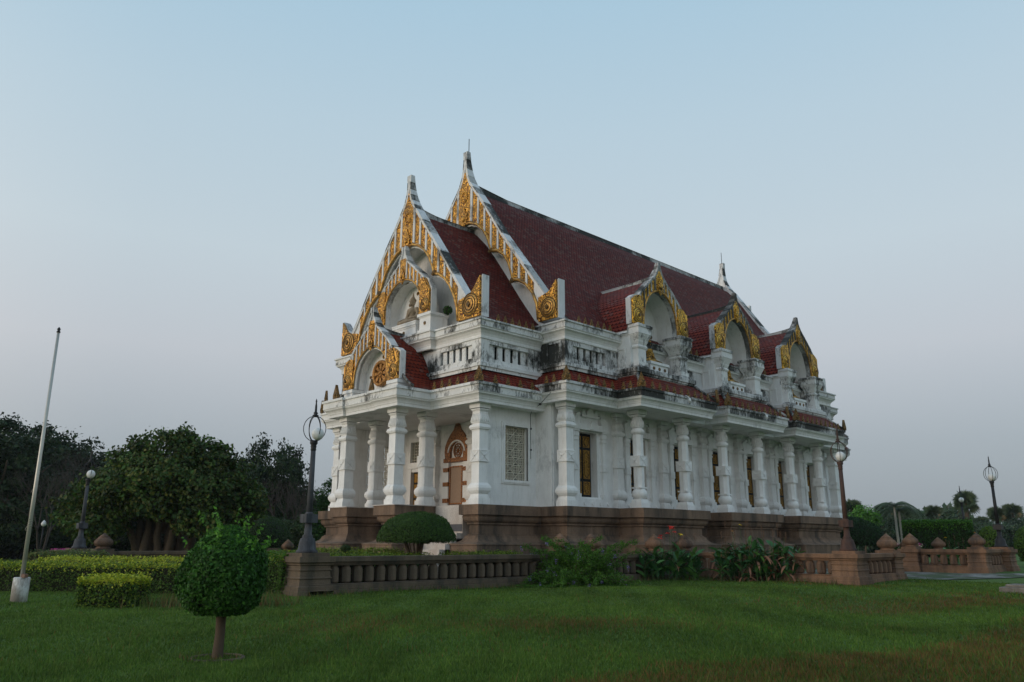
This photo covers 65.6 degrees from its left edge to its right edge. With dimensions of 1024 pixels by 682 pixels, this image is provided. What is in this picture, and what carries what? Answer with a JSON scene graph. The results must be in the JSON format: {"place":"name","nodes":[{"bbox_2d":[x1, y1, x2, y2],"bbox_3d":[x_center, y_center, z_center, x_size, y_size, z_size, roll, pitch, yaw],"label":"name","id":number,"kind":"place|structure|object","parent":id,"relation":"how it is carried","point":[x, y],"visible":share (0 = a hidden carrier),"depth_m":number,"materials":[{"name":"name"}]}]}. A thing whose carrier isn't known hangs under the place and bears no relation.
{"place":"outdoors","nodes":[
{"label":"outdoors","id":0,"kind":"place"},
{"bbox_2d":[0,550,1023,681],"bbox_3d":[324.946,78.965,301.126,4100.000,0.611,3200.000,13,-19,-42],"label":"lawn","id":1,"kind":"structure","parent":0,"point":[1020,564],"depth_m":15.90,"materials":[{"name":"green plant"}]},
{"bbox_2d":[10,327,60,602],"bbox_3d":[-12.914,3.277,21.762,0.400,7.610,0.609,13,-19,-42],"label":"flagpole","id":2,"kind":"object","parent":1,"relation":"on","point":[20,588],"visible":0.98,"depth_m":21.43,"materials":[{"name":"steel"},{"name":"white paint"},{"name":"concrete"}]},
{"bbox_2d":[0,411,73,558],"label":"tree","id":3,"kind":"object","parent":1,"relation":"on","point":[13,530],"visible":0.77,"depth_m":65.22,"materials":[{"name":"green plant"}]},
{"bbox_2d":[0,466,76,551],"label":"bare tree","id":4,"kind":"object","parent":1,"relation":"on","point":[47,520],"visible":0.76,"depth_m":58.43,"materials":[{"name":"brown plant"}]},
{"bbox_2d":[39,520,45,550],"bbox_3d":[-35.863,15.465,60.499,0.900,3.580,0.900,13,-19,-42],"label":"street lamp","id":5,"kind":"object","parent":1,"relation":"on","point":[43,523],"visible":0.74,"depth_m":60.69,"materials":[{"name":"paint"}]},
{"bbox_2d":[1,420,94,548],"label":"tree","id":6,"kind":"object","parent":1,"relation":"on","point":[52,431],"visible":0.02,"depth_m":82.40,"materials":[{"name":"green plant"}]},
{"bbox_2d":[0,415,105,556],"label":"tree","id":7,"kind":"object","parent":1,"relation":"on","point":[72,444],"visible":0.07,"depth_m":77.53,"materials":[{"name":"green plant"}]},
{"bbox_2d":[0,426,134,555],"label":"tree","id":8,"kind":"object","parent":1,"relation":"on","point":[90,443],"visible":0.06,"depth_m":77.82,"materials":[{"name":"green plant"}]},
{"bbox_2d":[27,549,109,561],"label":"hedge","id":9,"kind":"object","parent":1,"relation":"on","point":[34,556],"visible":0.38,"depth_m":31.29,"materials":[{"name":"green plant"}]},
{"bbox_2d":[52,548,92,554],"bbox_3d":[-20.773,10.560,37.586,1.200,1.480,5.500,13,-19,-42],"label":"stone balustrade","id":10,"kind":"object","parent":1,"relation":"on","point":[75,549],"visible":0.05,"depth_m":36.97,"materials":[{"name":"stone"}]},
{"bbox_2d":[71,451,97,547],"bbox_3d":[-20.312,7.508,37.873,0.660,4.583,0.713,13,-19,-42],"label":"street lamp","id":11,"kind":"object","parent":10,"relation":"on","point":[80,539],"visible":0.99,"depth_m":37.61,"materials":[{"name":"black metal"}]},
{"bbox_2d":[43,447,114,547],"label":"bare tree","id":12,"kind":"object","parent":1,"relation":"on","point":[70,462],"visible":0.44,"depth_m":65.65,"materials":[{"name":"plant"}]},
{"bbox_2d":[12,451,163,557],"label":"tree","id":13,"kind":"object","parent":1,"relation":"on","point":[126,540],"visible":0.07,"depth_m":73.42,"materials":[{"name":"green plant"}]},
{"bbox_2d":[0,557,181,593],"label":"hedge","id":14,"kind":"object","parent":1,"relation":"on","point":[57,576],"visible":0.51,"depth_m":24.49,"materials":[{"name":"green plant"}]},
{"bbox_2d":[37,552,184,566],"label":"hedge","id":15,"kind":"object","parent":1,"relation":"on","point":[117,558],"visible":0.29,"depth_m":28.93,"materials":[{"name":"green plant"}]},
{"bbox_2d":[73,569,151,607],"bbox_3d":[-10.085,6.280,20.159,1.598,0.934,1.155,0,-14,0],"label":"hedge","id":16,"kind":"object","parent":1,"relation":"on","point":[99,590],"visible":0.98,"depth_m":19.79,"materials":[{"name":"green plant"}]},
{"bbox_2d":[112,516,197,549],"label":"tree","id":17,"kind":"object","parent":1,"relation":"on","point":[134,528],"visible":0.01,"depth_m":78.20,"materials":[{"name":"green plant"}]},
{"bbox_2d":[114,519,203,547],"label":"tree","id":18,"kind":"object","parent":1,"relation":"on","point":[135,522],"depth_m":80.05,"materials":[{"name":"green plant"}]},
{"bbox_2d":[45,421,273,561],"bbox_3d":[-20.562,9.059,46.127,13.137,8.921,6.299,1,-14,-3],"label":"tree","id":19,"kind":"object","parent":1,"relation":"on","point":[159,488],"visible":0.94,"depth_m":45.36,"materials":[{"name":"green plant"}]},
{"bbox_2d":[91,533,282,560],"bbox_3d":[-15.384,10.471,38.576,9.520,2.179,1.040,13,-19,-42],"label":"stone balustrade","id":20,"kind":"object","parent":1,"relation":"on","point":[104,541],"visible":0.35,"depth_m":36.27,"materials":[{"name":"red stone"}]},
{"bbox_2d":[191,653,244,662],"bbox_3d":[-4.229,4.549,11.389,0.776,0.056,0.776,13,-19,-42],"label":"planting ring","id":21,"kind":"object","parent":1,"relation":"on","point":[243,656],"visible":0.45,"depth_m":11.35,"materials":[{"name":"brown stone"}]},
{"bbox_2d":[173,506,276,658],"bbox_3d":[-4.226,3.579,11.664,1.354,2.246,1.411,13,-19,-42],"label":"topiary tree","id":22,"kind":"object","parent":1,"relation":"on","point":[221,574],"visible":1,"depth_m":11.29,"materials":[{"name":"green plant"}]},
{"bbox_2d":[195,472,306,543],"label":"tree","id":23,"kind":"object","parent":1,"relation":"on","point":[268,501],"visible":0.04,"depth_m":79.42,"materials":[{"name":"green plant"}]},
{"bbox_2d":[197,432,315,540],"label":"tree","id":24,"kind":"object","parent":1,"relation":"on","point":[285,464],"visible":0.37,"depth_m":77.73,"materials":[{"name":"green plant"}]},
{"bbox_2d":[247,515,292,547],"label":"topiary","id":25,"kind":"object","parent":1,"relation":"on","point":[274,528],"visible":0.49,"depth_m":56.54,"materials":[{"name":"green plant"}]},
{"bbox_2d":[264,549,295,594],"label":"hedge","id":26,"kind":"object","parent":1,"relation":"on","point":[276,577],"visible":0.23,"depth_m":24.37,"materials":[{"name":"green plant"}]},
{"bbox_2d":[281,539,295,552],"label":"finial pier","id":27,"kind":"structure","parent":1,"relation":"on","point":[288,544],"depth_m":55.54,"materials":[{"name":"red stone"}]},
{"bbox_2d":[261,479,320,521],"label":"bare tree","id":28,"kind":"object","parent":1,"relation":"on","point":[287,500],"visible":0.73,"depth_m":68.68,"materials":[{"name":"plant"}]},
{"bbox_2d":[271,510,318,549],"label":"shrub","id":29,"kind":"object","parent":1,"relation":"on","point":[296,528],"visible":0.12,"depth_m":64.06,"materials":[{"name":"green plant"}]},
{"bbox_2d":[277,492,315,520],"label":"bare tree","id":30,"kind":"object","parent":1,"relation":"on","point":[291,506],"visible":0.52,"depth_m":74.94,"materials":[{"name":"plant"}]},
{"bbox_2d":[270,477,326,516],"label":"tree","id":31,"kind":"object","parent":1,"relation":"on","point":[315,502],"visible":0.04,"depth_m":82.62,"materials":[{"name":"green plant"}]},
{"bbox_2d":[312,478,331,540],"bbox_3d":[-12.372,11.995,53.380,2.843,5.616,3.431,13,-19,-42],"label":"tree","id":32,"kind":"object","parent":1,"relation":"on","point":[319,532],"visible":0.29,"depth_m":53.11,"materials":[{"name":"green plant"}]},
{"bbox_2d":[291,545,404,555],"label":"hedge","id":33,"kind":"object","parent":1,"relation":"on","point":[362,550],"visible":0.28,"depth_m":28.92,"materials":[{"name":"green plant"}]},
{"bbox_2d":[376,511,455,554],"bbox_3d":[-3.498,7.437,29.101,2.865,2.436,2.921,13,-19,-42],"label":"topiary","id":34,"kind":"object","parent":1,"relation":"on","point":[422,527],"visible":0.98,"depth_m":28.34,"materials":[{"name":"green plant"}]},
{"bbox_2d":[120,572,836,661],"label":"weeds","id":35,"kind":"object","parent":1,"relation":"on","point":[173,603],"visible":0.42,"depth_m":20.34,"materials":[{"name":"green plant"}]},
{"bbox_2d":[438,549,522,578],"bbox_3d":[-1.125,8.253,29.516,3.528,1.129,1.108,13,-19,-42],"label":"hedge","id":36,"kind":"object","parent":1,"relation":"on","point":[455,552],"visible":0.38,"depth_m":29.27,"materials":[{"name":"green plant"}]},
{"bbox_2d":[277,533,692,596],"bbox_3d":[0.755,8.367,29.939,19.477,2.249,1.800,12,-18,-39],"label":"stone balustrade","id":37,"kind":"object","parent":1,"relation":"on","point":[316,572],"visible":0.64,"depth_m":26.62,"materials":[{"name":"red stone"}]},
{"bbox_2d":[296,399,325,552],"bbox_3d":[-6.309,4.189,25.052,0.660,4.802,0.713,13,-19,-42],"label":"street lamp","id":38,"kind":"object","parent":37,"relation":"on","point":[307,542],"visible":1,"depth_m":24.76,"materials":[{"name":"black metal"}]},
{"bbox_2d":[517,535,644,587],"bbox_3d":[2.285,8.480,29.791,4.478,2.474,5.066,13,-19,-42],"label":"flowering shrub","id":39,"kind":"object","parent":1,"relation":"on","point":[562,568],"visible":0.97,"depth_m":29.34,"materials":[{"name":"green plant"}]},
{"bbox_2d":[191,501,1010,524],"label":"wood","id":40,"kind":"object","parent":1,"relation":"on","point":[949,507],"depth_m":149.78,"materials":[{"name":"green plant"}]},
{"bbox_2d":[635,526,708,580],"bbox_3d":[6.580,8.836,33.021,3.097,2.280,1.829,-3,-14,11],"label":"canna clump","id":41,"kind":"object","parent":1,"relation":"on","point":[677,567],"visible":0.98,"depth_m":32.74,"materials":[{"name":"green plant"}]},
{"bbox_2d":[708,520,804,581],"bbox_3d":[9.938,8.643,32.428,4.033,2.727,1.780,-3,-14,11],"label":"canna clump","id":42,"kind":"object","parent":1,"relation":"on","point":[768,566],"visible":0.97,"depth_m":32.19,"materials":[{"name":"green plant"}]},
{"bbox_2d":[698,533,907,585],"bbox_3d":[12.108,9.516,34.594,5.120,2.229,8.150,13,-19,-42],"label":"stone balustrade","id":43,"kind":"object","parent":1,"relation":"on","point":[885,562],"visible":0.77,"depth_m":31.63,"materials":[{"name":"red stone"}]},
{"bbox_2d":[830,428,857,550],"bbox_3d":[13.108,5.842,31.535,0.660,4.802,0.713,13,-19,-42],"label":"street lamp","id":44,"kind":"object","parent":43,"relation":"on","point":[847,541],"visible":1,"depth_m":31.27,"materials":[{"name":"grey metal"}]},
{"bbox_2d":[846,498,864,514],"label":"fan palm","id":45,"kind":"object","parent":1,"relation":"on","point":[851,502],"visible":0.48,"depth_m":106.29,"materials":[{"name":"green plant"}]},
{"bbox_2d":[840,516,883,546],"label":"topiary","id":46,"kind":"object","parent":1,"relation":"on","point":[864,532],"visible":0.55,"depth_m":54.54,"materials":[{"name":"green plant"}]},
{"bbox_2d":[847,504,883,552],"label":"shrub","id":47,"kind":"object","parent":1,"relation":"on","point":[858,511],"visible":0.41,"depth_m":79.99,"materials":[{"name":"green plant"}]},
{"bbox_2d":[848,507,912,552],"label":"tree","id":48,"kind":"object","parent":1,"relation":"on","point":[890,532],"visible":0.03,"depth_m":92.19,"materials":[{"name":"green plant"}]},
{"bbox_2d":[873,505,892,515],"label":"fan palm","id":49,"kind":"object","parent":1,"relation":"on","point":[881,508],"visible":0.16,"depth_m":108.16,"materials":[{"name":"green plant"}]},
{"bbox_2d":[852,514,935,552],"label":"tree","id":50,"kind":"object","parent":1,"relation":"on","point":[874,547],"visible":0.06,"depth_m":96.09,"materials":[{"name":"green plant"}]},
{"bbox_2d":[867,501,924,547],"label":"feather palm","id":51,"kind":"object","parent":1,"relation":"on","point":[894,505],"visible":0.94,"depth_m":81.13,"materials":[{"name":"green plant"}]},
{"bbox_2d":[876,506,927,541],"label":"feather palm","id":52,"kind":"object","parent":1,"relation":"on","point":[899,509],"visible":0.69,"depth_m":82.67,"materials":[{"name":"green plant"}]},
{"bbox_2d":[892,505,912,519],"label":"fan palm","id":53,"kind":"object","parent":1,"relation":"on","point":[909,515],"visible":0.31,"depth_m":103.37,"materials":[{"name":"green plant"}]},
{"bbox_2d":[925,504,945,519],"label":"fan palm","id":54,"kind":"object","parent":1,"relation":"on","point":[935,511],"visible":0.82,"depth_m":110.59,"materials":[{"name":"green plant"}]},
{"bbox_2d":[884,516,986,529],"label":"tree","id":55,"kind":"object","parent":1,"relation":"on","point":[975,523],"visible":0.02,"depth_m":100.61,"materials":[{"name":"green plant"}]},
{"bbox_2d":[901,518,973,556],"bbox_3d":[28.609,13.233,53.365,4.358,2.647,2.100,-7,-16,27],"label":"hedge","id":56,"kind":"object","parent":1,"relation":"on","point":[926,532],"visible":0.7,"depth_m":52.70,"materials":[{"name":"green plant"}]},
{"bbox_2d":[956,486,965,520],"bbox_3d":[36.355,14.096,64.060,0.660,4.830,0.713,13,-19,-42],"label":"street lamp","id":57,"kind":"object","parent":1,"relation":"on","point":[961,500],"visible":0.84,"depth_m":64.20,"materials":[{"name":"black metal"}]},
{"bbox_2d":[936,532,991,564],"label":"canna clump","id":58,"kind":"object","parent":1,"relation":"on","point":[958,545],"visible":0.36,"depth_m":45.51,"materials":[{"name":"green plant"}]},
{"bbox_2d":[951,490,980,519],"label":"fan palm","id":59,"kind":"object","parent":1,"relation":"on","point":[970,503],"visible":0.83,"depth_m":102.12,"materials":[{"name":"green plant"}]},
{"bbox_2d":[938,511,1010,546],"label":"tree","id":60,"kind":"object","parent":1,"relation":"on","point":[950,517],"visible":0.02,"depth_m":102.06,"materials":[{"name":"green plant"}]},
{"bbox_2d":[972,516,989,523],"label":"fan palm","id":61,"kind":"object","parent":1,"relation":"on","point":[983,517],"visible":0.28,"depth_m":122.39,"materials":[{"name":"green plant"}]},
{"bbox_2d":[978,526,996,546],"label":"round shrub","id":62,"kind":"object","parent":1,"relation":"on","point":[989,534],"visible":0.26,"depth_m":49.92,"materials":[{"name":"green plant"}]},
{"bbox_2d":[953,514,1023,553],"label":"tree","id":63,"kind":"object","parent":1,"relation":"on","point":[1009,534],"visible":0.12,"depth_m":104.62,"materials":[{"name":"green plant"}]},
{"bbox_2d":[986,506,1010,522],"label":"fan palm","id":64,"kind":"object","parent":1,"relation":"on","point":[990,513],"visible":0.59,"depth_m":125.52,"materials":[{"name":"green plant"}]},
{"bbox_2d":[979,517,1023,541],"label":"tree","id":65,"kind":"object","parent":1,"relation":"on","point":[1007,524],"visible":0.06,"depth_m":107.08,"materials":[{"name":"green plant"}]},
{"bbox_2d":[999,583,1023,593],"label":"stone slab","id":66,"kind":"structure","parent":1,"relation":"on","point":[1015,587],"depth_m":24.85,"materials":[{"name":"concrete"}]},
{"bbox_2d":[1001,503,1023,519],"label":"fan palm","id":67,"kind":"object","parent":1,"relation":"on","point":[1011,509],"visible":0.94,"depth_m":124.49,"materials":[{"name":"green plant"}]},
{"bbox_2d":[1013,526,1023,560],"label":"round shrub","id":68,"kind":"object","parent":1,"relation":"on","point":[1018,539],"visible":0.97,"depth_m":49.35,"materials":[{"name":"green plant"}]},
{"bbox_2d":[0,0,1023,523],"label":"sky","id":69,"kind":"structure","parent":0,"point":[200,197],"materials":[{"name":"blue"}]},
{"bbox_2d":[804,568,1023,579],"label":"gravel path","id":70,"kind":"structure","parent":0,"point":[929,575],"depth_m":36.11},
{"bbox_2d":[897,533,1020,572],"bbox_3d":[23.696,11.359,42.199,4.920,2.229,4.320,13,-19,-42],"label":"stone balustrade","id":71,"kind":"object","parent":70,"relation":"on","point":[980,558],"visible":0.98,"depth_m":40.88,"materials":[{"name":"red stone"}]},
{"bbox_2d":[983,457,1007,546],"bbox_3d":[26.129,8.663,43.045,0.660,4.830,0.713,13,-19,-42],"label":"street lamp","id":72,"kind":"object","parent":71,"relation":"on","point":[998,527],"visible":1,"depth_m":42.80,"materials":[{"name":"black metal"}]},
{"bbox_2d":[930,537,945,564],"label":"finial pier","id":73,"kind":"structure","parent":0,"point":[937,543],"depth_m":51.30,"materials":[{"name":"red stone"}]},
{"label":"terrace","id":74,"kind":"structure","parent":0,"visible":0},
{"bbox_2d":[340,544,350,552],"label":"ball topiary","id":75,"kind":"object","parent":74,"relation":"on","point":[345,548],"visible":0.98,"depth_m":26.34,"materials":[{"name":"green plant"}]},
{"bbox_2d":[320,551,433,582],"bbox_3d":[-4.858,7.636,26.992,1.840,1.056,4.771,-11,-18,37],"label":"hedge","id":76,"kind":"object","parent":74,"relation":"on","point":[399,553],"visible":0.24,"depth_m":26.70,"materials":[{"name":"green plant"}]},
{"bbox_2d":[315,139,855,569],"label":"ordination hall","id":77,"kind":"structure","parent":74,"relation":"on","point":[524,392],"depth_m":38.65,"materials":[{"name":"white paint"}]},
{"bbox_2d":[366,445,388,488],"bbox_3d":[-7.283,6.827,42.542,1.740,2.690,0.320,13,-19,-42],"label":"window","id":78,"kind":"structure","parent":77,"relation":"in","point":[384,483],"depth_m":42.71,"materials":[{"name":"white paint"}]},
{"bbox_2d":[397,293,418,325],"bbox_3d":[-4.982,-1.583,39.114,0.821,1.712,1.452,13,-19,-42],"label":"seated statue","id":79,"kind":"object","parent":77,"relation":"on","point":[412,312],"visible":0.78,"depth_m":38.92,"materials":[{"name":"grey stone"}]},
{"bbox_2d":[407,442,418,504],"bbox_3d":[-4.850,7.068,41.544,0.380,3.612,1.600,13,-19,-42],"label":"door","id":80,"kind":"structure","parent":77,"relation":"in","point":[410,467],"depth_m":41.83,"materials":[{"name":"white paint"}]},
{"bbox_2d":[443,305,452,315],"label":"plant","id":81,"kind":"object","parent":77,"relation":"on","point":[447,310],"visible":1,"depth_m":37.48,"materials":[{"name":"green plant"}]},
{"bbox_2d":[443,346,471,364],"bbox_3d":[-2.373,0.692,35.801,0.255,0.620,2.200,13,-19,-42],"label":"balustrade","id":82,"kind":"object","parent":77,"relation":"in","point":[453,356],"depth_m":35.75,"materials":[{"name":"white paint"}]},
{"bbox_2d":[489,345,525,365],"bbox_3d":[-0.263,0.691,35.762,2.420,0.660,0.255,13,-19,-42],"label":"balustrade","id":83,"kind":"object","parent":77,"relation":"in","point":[496,353],"depth_m":35.71,"materials":[{"name":"white paint"}]},
{"bbox_2d":[501,421,529,484],"bbox_3d":[0.064,4.975,35.100,1.740,2.690,0.440,13,-19,-42],"label":"window","id":84,"kind":"structure","parent":77,"relation":"in","point":[512,444],"depth_m":35.16,"materials":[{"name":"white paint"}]},
{"bbox_2d":[573,346,601,364],"bbox_3d":[3.461,0.742,37.213,2.280,0.620,0.255,13,-19,-42],"label":"balustrade","id":85,"kind":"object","parent":77,"relation":"in","point":[578,354],"depth_m":37.18,"materials":[{"name":"white paint"}]},
{"bbox_2d":[573,409,611,507],"bbox_3d":[3.475,5.365,36.815,2.640,4.620,0.760,13,-19,-42],"label":"window","id":86,"kind":"structure","parent":77,"relation":"in","point":[586,420],"depth_m":36.96,"materials":[{"name":"paint"}]},
{"bbox_2d":[622,418,659,507],"bbox_3d":[6.183,6.011,39.328,2.640,4.620,0.760,13,-19,-42],"label":"window","id":87,"kind":"structure","parent":77,"relation":"in","point":[649,434],"depth_m":39.35,"materials":[{"name":"paint"}]},
{"bbox_2d":[646,339,661,362],"bbox_3d":[6.944,0.382,40.104,1.433,1.696,0.807,13,-19,-42],"label":"seated statue","id":88,"kind":"object","parent":77,"relation":"on","point":[650,355],"visible":0.41,"depth_m":39.91,"materials":[{"name":"brown metal"}]},
{"bbox_2d":[666,425,700,509],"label":"wall","id":89,"kind":"structure","parent":77,"relation":"in","point":[671,432],"depth_m":41.78,"materials":[{"name":"paint"}]},
{"bbox_2d":[706,432,737,512],"bbox_3d":[11.440,7.264,44.206,2.640,4.620,0.760,13,-19,-42],"label":"window frame","id":90,"kind":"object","parent":77,"relation":"in","point":[712,457],"depth_m":44.22,"materials":[{"name":"paint"}]},
{"bbox_2d":[727,369,738,382],"bbox_3d":[12.200,1.635,44.981,1.433,1.696,0.807,13,-19,-42],"label":"seated statue","id":91,"kind":"object","parent":77,"relation":"on","point":[730,378],"visible":0.22,"depth_m":44.80,"materials":[{"name":"brown metal"}]},
{"bbox_2d":[741,438,768,512],"bbox_3d":[14.054,7.887,46.631,2.640,4.620,0.760,13,-19,-42],"label":"window frame","id":92,"kind":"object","parent":77,"relation":"in","point":[748,484],"depth_m":46.58,"materials":[{"name":"paint"}]},
{"bbox_2d":[773,443,798,515],"bbox_3d":[16.690,8.515,49.077,2.640,4.620,0.760,13,-19,-42],"label":"window frame","id":93,"kind":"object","parent":77,"relation":"in","point":[778,449],"depth_m":48.69,"materials":[{"name":"paint"}]},
{"bbox_2d":[801,447,815,515],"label":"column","id":94,"kind":"structure","parent":77,"relation":"in","point":[807,453],"depth_m":51.08,"materials":[{"name":"paint"}]},
{"bbox_2d":[894,543,924,549],"bbox_3d":[26.280,13.887,53.179,2.296,0.830,1.120,-10,-17,35],"label":"flower bed","id":95,"kind":"object","parent":74,"relation":"on","point":[919,545],"visible":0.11,"depth_m":52.95,"materials":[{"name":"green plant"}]}
]}

